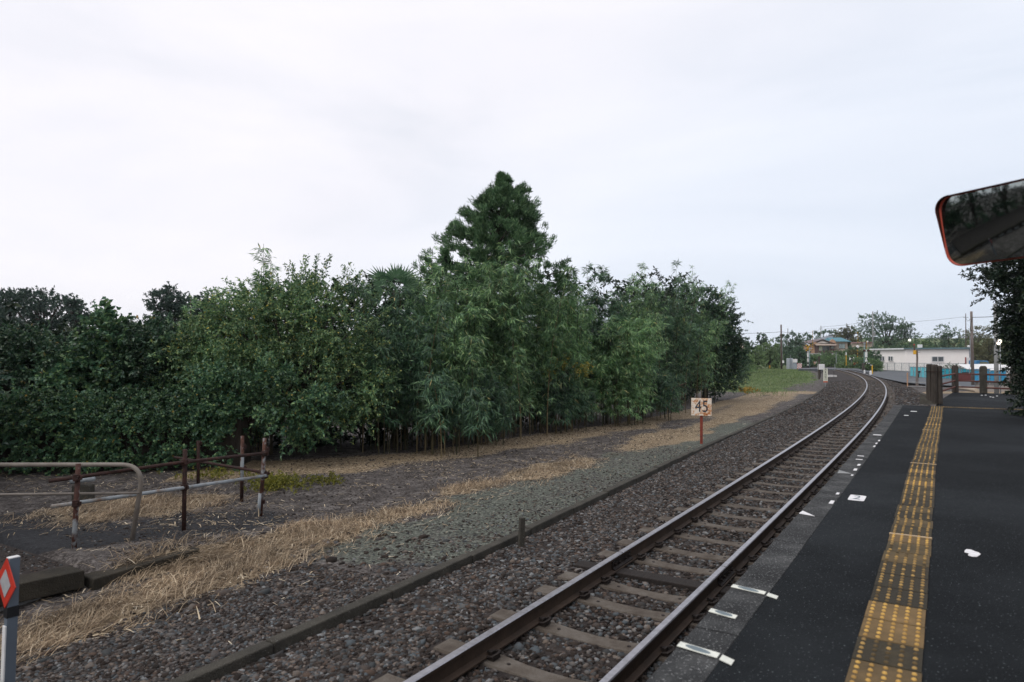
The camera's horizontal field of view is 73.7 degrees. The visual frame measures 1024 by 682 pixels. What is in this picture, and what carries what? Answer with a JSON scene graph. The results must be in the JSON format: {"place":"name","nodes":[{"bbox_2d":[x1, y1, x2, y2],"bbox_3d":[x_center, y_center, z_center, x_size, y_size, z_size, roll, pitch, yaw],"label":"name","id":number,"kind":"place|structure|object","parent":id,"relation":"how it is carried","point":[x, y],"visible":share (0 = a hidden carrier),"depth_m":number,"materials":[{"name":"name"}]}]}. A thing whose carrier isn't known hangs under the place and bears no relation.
{"place":"outdoors","nodes":[
{"label":"outdoors","id":0,"kind":"place"},
{"bbox_2d":[0,445,692,681],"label":"loose gravel","id":1,"kind":"structure","parent":0,"point":[102,654],"depth_m":6.62,"materials":[{"name":"gravel"}]},
{"bbox_2d":[0,338,1022,681],"bbox_3d":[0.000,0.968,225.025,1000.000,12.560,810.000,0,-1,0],"label":"ground","id":2,"kind":"structure","parent":0,"point":[50,544],"depth_m":12.28,"materials":[{"name":"gravel"}]},
{"bbox_2d":[0,337,19,446],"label":"broadleaf tree","id":3,"kind":"object","parent":2,"relation":"on","point":[5,377],"visible":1,"depth_m":13.51,"materials":[{"name":"green plant"}]},
{"bbox_2d":[0,555,20,681],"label":"marker post","id":4,"kind":"object","parent":2,"relation":"on","point":[9,579],"visible":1,"depth_m":4.79,"materials":[{"name":"grey plastic"}]},
{"bbox_2d":[0,287,24,323],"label":"pine tree","id":5,"kind":"object","parent":2,"relation":"on","point":[9,312],"visible":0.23,"depth_m":63.55,"materials":[{"name":"green plant"}]},
{"bbox_2d":[0,543,83,610],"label":"disused platform","id":6,"kind":"structure","parent":2,"relation":"on","point":[42,582],"depth_m":7.21,"materials":[{"name":"concrete"}]},
{"bbox_2d":[0,546,62,573],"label":"deck gravel","id":7,"kind":"structure","parent":6,"relation":"on","point":[45,566],"depth_m":7.66,"materials":[{"name":"gravel"}]},
{"bbox_2d":[0,320,88,403],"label":"broadleaf tree","id":8,"kind":"object","parent":2,"relation":"on","point":[42,345],"visible":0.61,"depth_m":16.82,"materials":[{"name":"green plant"}]},
{"bbox_2d":[0,285,94,334],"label":"pine tree","id":9,"kind":"object","parent":2,"relation":"on","point":[38,309],"visible":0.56,"depth_m":61.07,"materials":[{"name":"green plant"}]},
{"bbox_2d":[0,462,142,540],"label":"handrail","id":10,"kind":"object","parent":2,"relation":"on","point":[136,469],"visible":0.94,"depth_m":8.78,"materials":[{"name":"metal"}]},
{"bbox_2d":[58,293,93,336],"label":"pine tree","id":11,"kind":"object","parent":2,"relation":"on","point":[73,303],"visible":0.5,"depth_m":59.69,"materials":[{"name":"green plant"}]},
{"bbox_2d":[72,483,94,499],"bbox_3d":[-7.379,2.617,11.751,0.300,0.301,0.200,0,-1,0],"label":"concrete lump","id":12,"kind":"object","parent":2,"relation":"on","point":[87,487],"visible":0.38,"depth_m":11.66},
{"bbox_2d":[45,429,132,471],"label":"bamboo clump","id":13,"kind":"object","parent":2,"relation":"on","point":[88,456],"visible":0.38,"depth_m":14.79,"materials":[{"name":"green plant"}]},
{"bbox_2d":[28,296,151,398],"bbox_3d":[-10.458,0.962,17.219,3.121,4.182,3.209,0,-1,-22],"label":"broadleaf tree","id":14,"kind":"object","parent":2,"relation":"on","point":[100,317],"visible":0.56,"depth_m":16.67,"materials":[{"name":"green plant"}]},
{"bbox_2d":[0,377,255,475],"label":"ivy hedge","id":15,"kind":"object","parent":2,"relation":"on","point":[147,423],"visible":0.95,"depth_m":14.87,"materials":[{"name":"green plant"}]},
{"bbox_2d":[78,310,195,394],"bbox_3d":[-9.510,1.137,17.750,3.324,3.854,3.132,0,-1,0],"label":"broadleaf tree","id":16,"kind":"object","parent":2,"relation":"on","point":[151,330],"visible":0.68,"depth_m":16.95,"materials":[{"name":"green plant"}]},
{"bbox_2d":[84,547,199,590],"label":"kerb block","id":17,"kind":"structure","parent":2,"relation":"on","point":[95,580],"depth_m":7.74,"materials":[{"name":"concrete"}]},
{"bbox_2d":[48,436,269,548],"bbox_3d":[-5.008,2.176,10.970,2.262,1.285,4.957,0,-1,-10],"label":"pipe barrier","id":18,"kind":"object","parent":2,"relation":"on","point":[77,477],"visible":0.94,"depth_m":9.47,"materials":[{"name":"metal"}]},
{"bbox_2d":[142,281,198,328],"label":"pine tree","id":19,"kind":"object","parent":2,"relation":"on","point":[168,297],"visible":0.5,"depth_m":57.60,"materials":[{"name":"green plant"}]},
{"bbox_2d":[139,302,256,392],"bbox_3d":[-8.136,0.997,17.887,4.013,4.140,3.291,0,-1,0],"label":"broadleaf tree","id":20,"kind":"object","parent":2,"relation":"on","point":[190,335],"visible":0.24,"depth_m":17.13,"materials":[{"name":"green plant"}]},
{"bbox_2d":[168,298,227,387],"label":"bamboo clump","id":21,"kind":"object","parent":2,"relation":"on","point":[190,310],"visible":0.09,"depth_m":17.63,"materials":[{"name":"green plant"}]},
{"bbox_2d":[180,291,218,318],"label":"pine tree","id":22,"kind":"object","parent":2,"relation":"on","point":[199,297],"visible":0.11,"depth_m":61.55,"materials":[{"name":"green plant"}]},
{"bbox_2d":[157,466,344,494],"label":"yellow weeds","id":23,"kind":"object","parent":2,"relation":"on","point":[271,481],"visible":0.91,"depth_m":13.29,"materials":[{"name":"green plant"}]},
{"bbox_2d":[222,243,297,454],"bbox_3d":[-6.378,0.205,17.560,1.920,5.406,1.642,-1,-1,24],"label":"bamboo clump","id":24,"kind":"object","parent":2,"relation":"on","point":[265,322],"visible":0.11,"depth_m":17.40,"materials":[{"name":"green plant"}]},
{"bbox_2d":[166,349,358,459],"bbox_3d":[-5.909,1.596,15.902,4.691,2.864,2.922,0,-1,0],"label":"broadleaf tree","id":25,"kind":"object","parent":2,"relation":"on","point":[207,381],"visible":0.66,"depth_m":15.39,"materials":[{"name":"green plant"}]},
{"bbox_2d":[166,253,412,454],"bbox_3d":[-5.585,0.400,17.218,6.144,5.314,3.872,0,-1,0],"label":"broadleaf tree","id":26,"kind":"object","parent":2,"relation":"on","point":[334,344],"visible":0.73,"depth_m":16.73,"materials":[{"name":"green plant"}]},
{"bbox_2d":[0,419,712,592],"bbox_3d":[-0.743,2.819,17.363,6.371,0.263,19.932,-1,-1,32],"label":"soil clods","id":27,"kind":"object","parent":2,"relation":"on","point":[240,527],"visible":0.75,"depth_m":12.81,"materials":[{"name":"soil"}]},
{"bbox_2d":[0,256,713,447],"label":"undergrowth","id":28,"kind":"object","parent":2,"relation":"on","point":[64,325],"visible":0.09,"depth_m":19.86,"materials":[{"name":"green plant"}]},
{"bbox_2d":[300,273,456,453],"bbox_3d":[-3.629,0.538,17.798,4.613,4.748,3.011,0,-1,0],"label":"bamboo clump","id":29,"kind":"object","parent":2,"relation":"on","point":[395,333],"visible":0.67,"depth_m":17.51,"materials":[{"name":"green plant"}]},
{"bbox_2d":[0,393,792,645],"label":"bamboo leaf litter","id":30,"kind":"object","parent":2,"relation":"on","point":[212,523],"visible":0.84,"depth_m":11.43,"materials":[{"name":"plant"}]},
{"bbox_2d":[364,263,429,443],"bbox_3d":[-3.350,0.363,19.719,2.092,5.339,1.107,0,-1,0],"label":"fan palm","id":31,"kind":"object","parent":2,"relation":"on","point":[391,274],"visible":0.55,"depth_m":19.46,"materials":[{"name":"green plant"}]},
{"bbox_2d":[0,392,801,671],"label":"dry grass","id":32,"kind":"structure","parent":2,"relation":"on","point":[198,578],"depth_m":8.42,"materials":[{"name":"plant"}]},
{"bbox_2d":[373,368,499,458],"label":"bamboo clump","id":33,"kind":"object","parent":2,"relation":"on","point":[442,409],"visible":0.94,"depth_m":17.07,"materials":[{"name":"green plant"}]},
{"bbox_2d":[391,245,498,446],"bbox_3d":[-2.067,0.148,18.734,3.170,5.566,2.388,-1,-1,36],"label":"bamboo clump","id":34,"kind":"object","parent":2,"relation":"on","point":[433,316],"visible":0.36,"depth_m":18.69,"materials":[{"name":"green plant"}]},
{"bbox_2d":[428,253,511,444],"bbox_3d":[-1.569,0.179,19.717,2.418,5.543,3.009,1,-1,-34],"label":"bamboo clump","id":35,"kind":"object","parent":2,"relation":"on","point":[469,327],"visible":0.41,"depth_m":19.40,"materials":[{"name":"green plant"}]},
{"bbox_2d":[442,368,522,447],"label":"bamboo clump","id":36,"kind":"object","parent":2,"relation":"on","point":[496,415],"visible":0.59,"depth_m":18.91,"materials":[{"name":"green plant"}]},
{"bbox_2d":[411,171,578,431],"bbox_3d":[-0.827,-1.247,22.496,6.037,8.707,6.194,0,-1,0],"label":"conifer tree","id":37,"kind":"object","parent":2,"relation":"on","point":[502,205],"visible":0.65,"depth_m":21.58,"materials":[{"name":"green plant"}]},
{"bbox_2d":[444,236,545,439],"bbox_3d":[-0.348,-0.091,20.818,2.943,6.125,2.943,0,-1,20],"label":"bamboo clump","id":38,"kind":"object","parent":2,"relation":"on","point":[497,351],"visible":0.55,"depth_m":20.33,"materials":[{"name":"green plant"}]},
{"bbox_2d":[475,252,579,435],"bbox_3d":[0.363,0.102,21.924,3.620,5.782,2.677,0,-1,0],"label":"bamboo clump","id":39,"kind":"object","parent":2,"relation":"on","point":[534,353],"visible":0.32,"depth_m":21.63,"materials":[{"name":"green plant"}]},
{"bbox_2d":[518,249,598,431],"bbox_3d":[1.322,-0.111,22.945,3.000,6.250,2.737,0,-1,-18],"label":"bamboo clump","id":40,"kind":"object","parent":2,"relation":"on","point":[572,324],"visible":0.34,"depth_m":22.70,"materials":[{"name":"green plant"}]},
{"bbox_2d":[533,349,593,432],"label":"maple sapling","id":41,"kind":"object","parent":2,"relation":"on","point":[587,364],"visible":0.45,"depth_m":22.11,"materials":[{"name":"green plant"}]},
{"bbox_2d":[522,365,606,433],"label":"bamboo clump","id":42,"kind":"object","parent":2,"relation":"on","point":[566,401],"visible":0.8,"depth_m":22.05,"materials":[{"name":"green plant"}]},
{"bbox_2d":[536,266,595,427],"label":"bamboo clump","id":43,"kind":"object","parent":2,"relation":"on","point":[581,338],"visible":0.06,"depth_m":24.42,"materials":[{"name":"green plant"}]},
{"bbox_2d":[211,366,932,681],"bbox_3d":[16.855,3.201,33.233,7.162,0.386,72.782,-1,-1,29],"label":"ballast stones","id":44,"kind":"object","parent":2,"relation":"on","point":[336,661],"visible":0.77,"depth_m":7.59,"materials":[{"name":"gravel"}]},
{"bbox_2d":[372,673,405,681],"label":"concrete sleeper","id":45,"kind":"object","parent":44,"relation":"on","point":[387,677],"visible":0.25,"depth_m":5.04,"materials":[{"name":"concrete"}]},
{"bbox_2d":[167,384,826,681],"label":"concrete kerb","id":46,"kind":"structure","parent":44,"relation":"on","point":[236,661],"depth_m":7.13,"materials":[{"name":"concrete"}]},
{"bbox_2d":[433,638,599,681],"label":"concrete sleeper","id":47,"kind":"object","parent":44,"relation":"on","point":[496,660],"visible":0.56,"depth_m":5.30,"materials":[{"name":"concrete"}]},
{"bbox_2d":[518,517,524,546],"bbox_3d":[0.126,2.548,9.001,0.092,0.442,0.060,0,-1,-23],"label":"marker stake","id":48,"kind":"object","parent":44,"relation":"on","point":[521,535],"visible":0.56,"depth_m":8.98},
{"bbox_2d":[490,609,674,662],"bbox_3d":[0.690,2.576,5.823,2.000,0.261,0.290,-1,-1,33],"label":"concrete sleeper","id":49,"kind":"object","parent":44,"relation":"on","point":[545,625],"visible":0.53,"depth_m":5.87,"materials":[{"name":"concrete"}]},
{"bbox_2d":[534,585,704,627],"bbox_3d":[1.120,2.591,6.497,2.000,0.260,0.290,-1,-1,33],"label":"concrete sleeper","id":50,"kind":"object","parent":44,"relation":"on","point":[585,598],"visible":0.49,"depth_m":6.55,"materials":[{"name":"concrete"}]},
{"bbox_2d":[403,366,867,681],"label":"rail","id":51,"kind":"object","parent":44,"relation":"on","point":[459,662],"visible":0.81,"depth_m":6.71,"materials":[{"name":"metal"}]},
{"bbox_2d":[557,571,719,609],"bbox_3d":[1.386,2.601,6.933,2.000,0.260,0.290,-1,-1,33],"label":"concrete sleeper","id":52,"kind":"object","parent":44,"relation":"on","point":[607,584],"visible":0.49,"depth_m":7.00,"materials":[{"name":"concrete"}]},
{"bbox_2d":[573,560,730,595],"bbox_3d":[1.638,2.625,7.293,2.100,0.180,0.210,-1,-1,32],"label":"sleeper","id":53,"kind":"object","parent":44,"relation":"on","point":[665,580],"visible":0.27,"depth_m":7.32,"materials":[{"name":"concrete"}]},
{"bbox_2d":[598,550,745,580],"bbox_3d":[1.925,2.612,7.763,2.000,0.261,0.290,-1,-1,32],"label":"concrete sleeper","id":54,"kind":"object","parent":44,"relation":"on","point":[641,559],"visible":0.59,"depth_m":7.82,"materials":[{"name":"concrete"}]},
{"bbox_2d":[617,539,758,565],"bbox_3d":[2.243,2.622,8.272,2.000,0.260,0.290,-1,-1,32],"label":"concrete sleeper","id":55,"kind":"object","parent":44,"relation":"on","point":[657,547],"visible":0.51,"depth_m":8.32,"materials":[{"name":"concrete"}]},
{"bbox_2d":[638,527,770,550],"bbox_3d":[2.623,2.639,8.895,2.000,0.260,0.290,-1,-1,33],"label":"concrete sleeper","id":56,"kind":"object","parent":44,"relation":"on","point":[678,533],"visible":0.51,"depth_m":8.96,"materials":[{"name":"concrete"}]},
{"bbox_2d":[657,516,782,535],"bbox_3d":[3.032,2.649,9.559,2.000,0.260,0.290,-1,-1,31],"label":"concrete sleeper","id":57,"kind":"object","parent":44,"relation":"on","point":[695,522],"visible":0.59,"depth_m":9.61,"materials":[{"name":"concrete"}]},
{"bbox_2d":[674,507,792,524],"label":"concrete sleeper","id":58,"kind":"object","parent":44,"relation":"on","point":[711,512],"visible":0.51,"depth_m":10.23,"materials":[{"name":"concrete"}]},
{"bbox_2d":[599,366,886,681],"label":"rail","id":59,"kind":"object","parent":44,"relation":"on","point":[638,660],"visible":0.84,"depth_m":6.74,"materials":[{"name":"metal"}]},
{"bbox_2d":[690,498,802,514],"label":"concrete sleeper","id":60,"kind":"object","parent":44,"relation":"on","point":[725,504],"visible":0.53,"depth_m":10.85,"materials":[{"name":"concrete"}]},
{"bbox_2d":[703,491,809,505],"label":"concrete sleeper","id":61,"kind":"object","parent":44,"relation":"on","point":[735,495],"visible":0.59,"depth_m":11.49,"materials":[{"name":"concrete"}]},
{"bbox_2d":[715,484,817,497],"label":"concrete sleeper","id":62,"kind":"object","parent":44,"relation":"on","point":[746,488],"visible":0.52,"depth_m":12.10,"materials":[{"name":"concrete"}]},
{"bbox_2d":[725,478,822,490],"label":"concrete sleeper","id":63,"kind":"object","parent":44,"relation":"on","point":[754,481],"visible":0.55,"depth_m":12.75,"materials":[{"name":"concrete"}]},
{"bbox_2d":[735,472,828,483],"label":"concrete sleeper","id":64,"kind":"object","parent":44,"relation":"on","point":[825,481],"visible":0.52,"depth_m":13.35,"materials":[{"name":"concrete"}]},
{"bbox_2d":[744,467,833,476],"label":"concrete sleeper","id":65,"kind":"object","parent":44,"relation":"on","point":[775,471],"visible":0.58,"depth_m":14.02,"materials":[{"name":"concrete"}]},
{"bbox_2d":[752,462,838,471],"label":"concrete sleeper","id":66,"kind":"object","parent":44,"relation":"on","point":[836,469],"visible":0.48,"depth_m":14.64,"materials":[{"name":"concrete"}]},
{"bbox_2d":[576,263,634,424],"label":"bamboo clump","id":67,"kind":"object","parent":2,"relation":"on","point":[600,301],"visible":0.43,"depth_m":25.37,"materials":[{"name":"green plant"}]},
{"bbox_2d":[582,315,665,426],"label":"bamboo clump","id":68,"kind":"object","parent":2,"relation":"on","point":[623,394],"visible":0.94,"depth_m":24.37,"materials":[{"name":"green plant"}]},
{"bbox_2d":[608,263,671,417],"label":"bamboo clump","id":69,"kind":"object","parent":2,"relation":"on","point":[644,311],"visible":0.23,"depth_m":27.58,"materials":[{"name":"green plant"}]},
{"bbox_2d":[623,358,686,420],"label":"bamboo clump","id":70,"kind":"object","parent":2,"relation":"on","point":[669,382],"visible":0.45,"depth_m":25.98,"materials":[{"name":"green plant"}]},
{"bbox_2d":[638,258,712,412],"bbox_3d":[6.725,-0.251,30.375,4.180,6.824,3.373,-1,-1,34],"label":"bamboo clump","id":71,"kind":"object","parent":2,"relation":"on","point":[672,330],"visible":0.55,"depth_m":29.84,"materials":[{"name":"green plant"}]},
{"bbox_2d":[658,265,736,404],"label":"bamboo clump","id":72,"kind":"object","parent":2,"relation":"on","point":[708,345],"visible":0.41,"depth_m":34.34,"materials":[{"name":"green plant"}]},
{"bbox_2d":[691,398,711,443],"bbox_3d":[5.379,2.294,19.386,0.560,1.340,0.082,0,-1,18],"label":"speed sign","id":73,"kind":"object","parent":2,"relation":"on","point":[701,407],"visible":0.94,"depth_m":19.37,"materials":[{"name":"metal"}]},
{"bbox_2d":[649,282,755,399],"bbox_3d":[9.977,0.266,37.922,7.327,7.217,5.597,0,-1,0],"label":"vine draped tree","id":74,"kind":"object","parent":2,"relation":"on","point":[733,351],"visible":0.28,"depth_m":37.66,"materials":[{"name":"green plant"}]},
{"bbox_2d":[750,346,767,368],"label":"broadleaf tree","id":75,"kind":"object","parent":2,"relation":"on","point":[759,357],"visible":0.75,"depth_m":119.39,"materials":[{"name":"green plant"}]},
{"bbox_2d":[757,337,784,368],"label":"broadleaf tree","id":76,"kind":"object","parent":2,"relation":"on","point":[771,354],"visible":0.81,"depth_m":123.25,"materials":[{"name":"green plant"}]},
{"bbox_2d":[778,330,808,359],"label":"broadleaf tree","id":77,"kind":"object","parent":2,"relation":"on","point":[797,341],"visible":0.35,"depth_m":189.81,"materials":[{"name":"green plant"}]},
{"bbox_2d":[785,345,812,367],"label":"broadleaf tree","id":78,"kind":"object","parent":2,"relation":"on","point":[800,355],"visible":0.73,"depth_m":133.36,"materials":[{"name":"green plant"}]},
{"bbox_2d":[801,337,850,354],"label":"house","id":79,"kind":"structure","parent":2,"relation":"on","point":[829,344],"depth_m":190.08,"materials":[{"name":"brown tile"}]},
{"bbox_2d":[816,354,845,367],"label":"bush","id":80,"kind":"object","parent":2,"relation":"on","point":[829,363],"visible":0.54,"depth_m":127.56,"materials":[{"name":"green plant"}]},
{"bbox_2d":[833,323,862,349],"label":"broadleaf tree","id":81,"kind":"object","parent":2,"relation":"on","point":[847,333],"visible":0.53,"depth_m":199.21,"materials":[{"name":"green plant"}]},
{"bbox_2d":[705,405,1023,681],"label":"platform","id":82,"kind":"structure","parent":2,"relation":"on","point":[805,625],"depth_m":4.69,"materials":[{"name":"asphalt"}]},
{"bbox_2d":[646,405,902,681],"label":"platform edge","id":83,"kind":"object","parent":82,"relation":"attached to","point":[765,571],"visible":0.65,"depth_m":4.39,"materials":[{"name":"concrete"}]},
{"bbox_2d":[677,641,733,664],"bbox_3d":[0.961,1.543,3.383,0.076,0.007,0.308,1,-2,-45],"label":"tape marking","id":84,"kind":"object","parent":83,"relation":"on","point":[723,658],"visible":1,"depth_m":3.38,"materials":[{"name":"paint"}]},
{"bbox_2d":[731,584,777,598],"bbox_3d":[1.515,1.560,4.260,0.071,0.007,0.307,1,-2,-45],"label":"tape marking","id":85,"kind":"object","parent":83,"relation":"on","point":[755,591],"visible":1,"depth_m":4.26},
{"bbox_2d":[845,406,942,681],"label":"tactile strip","id":86,"kind":"object","parent":82,"relation":"on","point":[889,646],"visible":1,"depth_m":4.30,"materials":[{"name":"tile"}]},
{"bbox_2d":[958,258,1023,415],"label":"evergreen tree","id":87,"kind":"object","parent":82,"relation":"on","point":[1007,281],"visible":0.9,"depth_m":16.55,"materials":[{"name":"green plant"}]},
{"bbox_2d":[862,358,884,371],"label":"bush","id":88,"kind":"object","parent":2,"relation":"on","point":[878,367],"visible":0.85,"depth_m":96.41,"materials":[{"name":"green plant"}]},
{"bbox_2d":[851,310,923,349],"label":"spreading tree","id":89,"kind":"object","parent":2,"relation":"on","point":[889,328],"visible":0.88,"depth_m":181.16,"materials":[{"name":"green plant"}]},
{"bbox_2d":[910,366,925,377],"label":"sheet fence","id":90,"kind":"object","parent":2,"relation":"on","point":[920,368],"visible":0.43,"depth_m":73.34,"materials":[{"name":"metal"}]},
{"bbox_2d":[880,363,963,371],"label":"fence","id":91,"kind":"object","parent":2,"relation":"on","point":[887,365],"visible":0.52,"depth_m":94.19,"materials":[{"name":"metal"}]},
{"bbox_2d":[923,322,968,347],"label":"broadleaf tree","id":92,"kind":"object","parent":2,"relation":"on","point":[945,337],"visible":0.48,"depth_m":149.62,"materials":[{"name":"green plant"}]},
{"bbox_2d":[970,311,974,384],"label":"utility pole","id":93,"kind":"object","parent":2,"relation":"on","point":[971,348],"visible":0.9,"depth_m":53.92,"materials":[{"name":"concrete"}]},
{"bbox_2d":[949,324,1003,359],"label":"broadleaf tree","id":94,"kind":"object","parent":2,"relation":"on","point":[977,338],"visible":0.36,"depth_m":159.28,"materials":[{"name":"green plant"}]},
{"bbox_2d":[936,392,1023,408],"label":"platform end","id":95,"kind":"structure","parent":2,"relation":"on","point":[971,400],"depth_m":22.07,"materials":[{"name":"asphalt"}]},
{"bbox_2d":[925,364,942,404],"bbox_3d":[12.634,1.289,20.404,0.358,1.200,0.378,0,-1,-17],"label":"timber bollard","id":96,"kind":"object","parent":95,"relation":"on","point":[934,388],"visible":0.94,"depth_m":20.28,"materials":[{"name":"brown wood"}]},
{"bbox_2d":[942,365,1019,394],"bbox_3d":[16.127,1.414,23.580,2.162,1.070,6.746,-1,-1,38],"label":"end fence","id":97,"kind":"object","parent":95,"relation":"on","point":[982,381],"visible":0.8,"depth_m":25.96,"materials":[{"name":"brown wood"}]},
{"bbox_2d":[958,364,1009,372],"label":"canopy","id":98,"kind":"object","parent":2,"relation":"on","point":[977,366],"visible":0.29,"depth_m":63.12,"materials":[{"name":"metal"}]},
{"bbox_2d":[974,369,1006,383],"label":"sheet fence","id":99,"kind":"object","parent":2,"relation":"on","point":[990,377],"visible":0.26,"depth_m":58.40,"materials":[{"name":"metal"}]},
{"bbox_2d":[974,337,1008,364],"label":"broadleaf tree","id":100,"kind":"object","parent":2,"relation":"on","point":[988,356],"visible":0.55,"depth_m":119.46,"materials":[{"name":"green plant"}]},
{"bbox_2d":[993,303,998,392],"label":"utility pole","id":101,"kind":"object","parent":2,"relation":"on","point":[996,369],"visible":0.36,"depth_m":43.91,"materials":[{"name":"concrete"}]},
{"bbox_2d":[0,0,1023,348],"label":"sky","id":102,"kind":"structure","parent":0,"point":[800,155],"materials":[{"name":"white"}]},
{"bbox_2d":[688,368,821,396],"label":"green grass","id":103,"kind":"structure","parent":0,"point":[792,372],"depth_m":68.81,"materials":[{"name":"plant"}]},
{"bbox_2d":[798,368,974,386],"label":"road","id":104,"kind":"structure","parent":0,"point":[899,376],"depth_m":78.02,"materials":[{"name":"asphalt"}]},
{"bbox_2d":[869,344,969,370],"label":"white building","id":105,"kind":"structure","parent":0,"point":[898,356],"depth_m":104.98,"materials":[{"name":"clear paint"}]},
{"bbox_2d":[935,178,1023,265],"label":"convex mirror","id":106,"kind":"object","parent":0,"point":[982,225],"visible":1,"depth_m":3.75,"materials":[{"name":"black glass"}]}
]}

